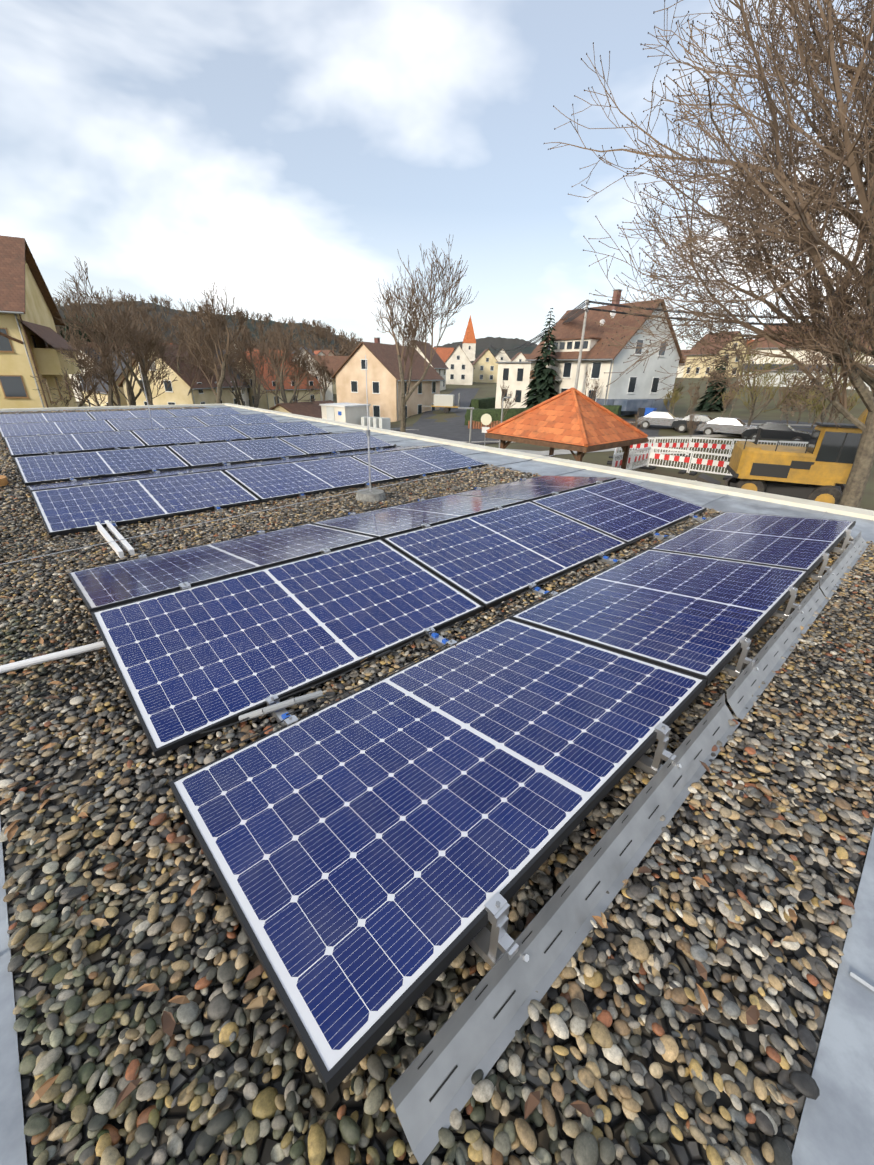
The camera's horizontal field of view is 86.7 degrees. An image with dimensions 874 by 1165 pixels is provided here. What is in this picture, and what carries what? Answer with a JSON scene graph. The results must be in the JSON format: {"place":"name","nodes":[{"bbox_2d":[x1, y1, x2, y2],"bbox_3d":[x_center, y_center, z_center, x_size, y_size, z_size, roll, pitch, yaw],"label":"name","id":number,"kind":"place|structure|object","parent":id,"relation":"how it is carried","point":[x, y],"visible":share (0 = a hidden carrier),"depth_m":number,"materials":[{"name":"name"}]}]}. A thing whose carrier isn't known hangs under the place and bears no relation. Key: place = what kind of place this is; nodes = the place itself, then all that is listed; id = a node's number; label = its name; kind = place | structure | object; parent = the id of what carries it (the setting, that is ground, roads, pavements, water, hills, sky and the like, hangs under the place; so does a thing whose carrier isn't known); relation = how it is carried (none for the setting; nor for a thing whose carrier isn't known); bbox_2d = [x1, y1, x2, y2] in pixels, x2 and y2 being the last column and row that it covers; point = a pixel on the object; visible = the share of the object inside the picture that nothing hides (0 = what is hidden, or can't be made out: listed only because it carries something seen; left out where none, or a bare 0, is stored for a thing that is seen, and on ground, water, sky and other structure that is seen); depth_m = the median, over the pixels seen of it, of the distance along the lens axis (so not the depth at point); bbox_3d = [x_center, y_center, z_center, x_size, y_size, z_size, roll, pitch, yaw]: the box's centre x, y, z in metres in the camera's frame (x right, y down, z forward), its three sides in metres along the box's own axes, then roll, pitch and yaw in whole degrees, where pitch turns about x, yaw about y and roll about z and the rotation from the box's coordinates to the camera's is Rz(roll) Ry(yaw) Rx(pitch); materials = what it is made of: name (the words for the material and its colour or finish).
{"place":"outdoors","nodes":[
{"label":"outdoors","id":0,"kind":"place"},
{"bbox_2d":[0,0,873,349],"label":"sky","id":1,"kind":"structure","parent":0,"point":[282,155],"materials":[{"name":"blue"}]},
{"bbox_2d":[0,403,873,1164],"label":"metal flashing","id":2,"kind":"object","parent":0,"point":[836,1123],"visible":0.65,"depth_m":1.11,"materials":[{"name":"grey metal"}]},
{"bbox_2d":[0,407,868,1164],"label":"mounting rails","id":3,"kind":"object","parent":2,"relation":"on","point":[432,1089],"visible":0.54,"depth_m":1.29,"materials":[{"name":"silver metal"}]},
{"bbox_2d":[0,407,855,1094],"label":"solar panels","id":4,"kind":"object","parent":3,"relation":"on","point":[372,849],"visible":0.96,"depth_m":2.15,"materials":[{"name":"blue"}]},
{"bbox_2d":[0,411,873,1164],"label":"gravel bed","id":5,"kind":"object","parent":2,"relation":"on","point":[688,1149],"depth_m":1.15,"materials":[{"name":"gravel"}]},
{"bbox_2d":[0,407,540,509],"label":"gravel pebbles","id":6,"kind":"object","parent":5,"relation":"on","point":[9,460],"visible":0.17,"depth_m":6.28,"materials":[{"name":"gravel"}]},
{"bbox_2d":[0,355,552,564],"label":"lightning rods","id":7,"kind":"object","parent":5,"relation":"on","point":[369,494],"visible":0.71,"depth_m":5.01,"materials":[{"name":"metal"}]},
{"bbox_2d":[0,629,873,1164],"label":"gravel pebbles","id":8,"kind":"object","parent":5,"relation":"on","point":[240,1129],"visible":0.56,"depth_m":1.09,"materials":[{"name":"gravel"}]},
{"bbox_2d":[0,493,873,1119],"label":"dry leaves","id":9,"kind":"object","parent":5,"relation":"on","point":[532,1101],"visible":0.77,"depth_m":1.07,"materials":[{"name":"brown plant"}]},
{"bbox_2d":[76,377,873,510],"bbox_3d":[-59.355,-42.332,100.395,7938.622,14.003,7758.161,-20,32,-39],"label":"ground","id":10,"kind":"structure","parent":0,"point":[740,411],"depth_m":47.30,"materials":[{"name":"brown soil"}]},
{"bbox_2d":[64,314,112,341],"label":"conifer stand","id":11,"kind":"object","parent":10,"relation":"on","point":[79,326],"depth_m":155.98,"materials":[{"name":"plant"}]},
{"bbox_2d":[56,301,537,362],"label":"forest hills","id":12,"kind":"structure","parent":10,"relation":"on","point":[498,343],"depth_m":297.70,"materials":[{"name":"brown plant"}]},
{"bbox_2d":[56,308,729,411],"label":"conifer tree","id":13,"kind":"object","parent":10,"relation":"on","point":[541,386],"visible":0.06,"depth_m":44.72,"materials":[{"name":"green plant"}]},
{"bbox_2d":[0,299,859,486],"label":"street furniture","id":14,"kind":"object","parent":10,"relation":"on","point":[446,401],"visible":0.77,"depth_m":39.84,"materials":[{"name":"grey metal"}]},
{"bbox_2d":[0,235,873,429],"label":"village houses","id":15,"kind":"structure","parent":10,"relation":"on","point":[30,338],"depth_m":44.67,"materials":[{"name":"white paint"}]},
{"bbox_2d":[30,235,873,444],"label":"bare trees","id":16,"kind":"object","parent":10,"relation":"on","point":[143,345],"visible":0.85,"depth_m":35.60,"materials":[{"name":"brown plant"}]},
{"bbox_2d":[468,420,500,428],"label":"palisade fence","id":17,"kind":"object","parent":10,"relation":"on","point":[478,426],"visible":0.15,"depth_m":41.62,"materials":[{"name":"brown wood"}]},
{"bbox_2d":[464,397,621,425],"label":"hedges","id":18,"kind":"object","parent":10,"relation":"on","point":[482,406],"visible":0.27,"depth_m":43.86,"materials":[{"name":"green plant"}]},
{"bbox_2d":[485,388,647,468],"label":"pavilion","id":19,"kind":"structure","parent":10,"relation":"on","point":[574,419],"depth_m":16.28,"materials":[{"name":"orange tile"}]},
{"bbox_2d":[607,437,807,479],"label":"site barriers","id":20,"kind":"object","parent":10,"relation":"on","point":[652,454],"visible":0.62,"depth_m":24.41,"materials":[{"name":"white plastic"}]},
{"bbox_2d":[544,0,873,507],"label":"tree","id":21,"kind":"object","parent":10,"relation":"on","point":[800,198],"visible":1,"depth_m":12.42,"materials":[{"name":"brown plant"}]},
{"bbox_2d":[695,408,867,504],"bbox_3d":[15.730,-5.512,17.606,9.833,5.702,3.191,16,28,29],"label":"excavator","id":22,"kind":"object","parent":10,"relation":"on","point":[818,467],"visible":0.81,"depth_m":17.85,"materials":[{"name":"yellow metal"}]},
{"bbox_2d":[390,382,816,454],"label":"roads","id":23,"kind":"structure","parent":0,"point":[455,429],"depth_m":40.09,"materials":[{"name":"grey asphalt"}]},
{"bbox_2d":[637,411,810,445],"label":"parked cars","id":24,"kind":"object","parent":23,"relation":"on","point":[772,430],"visible":0.73,"depth_m":33.03,"materials":[{"name":"grey paint"}]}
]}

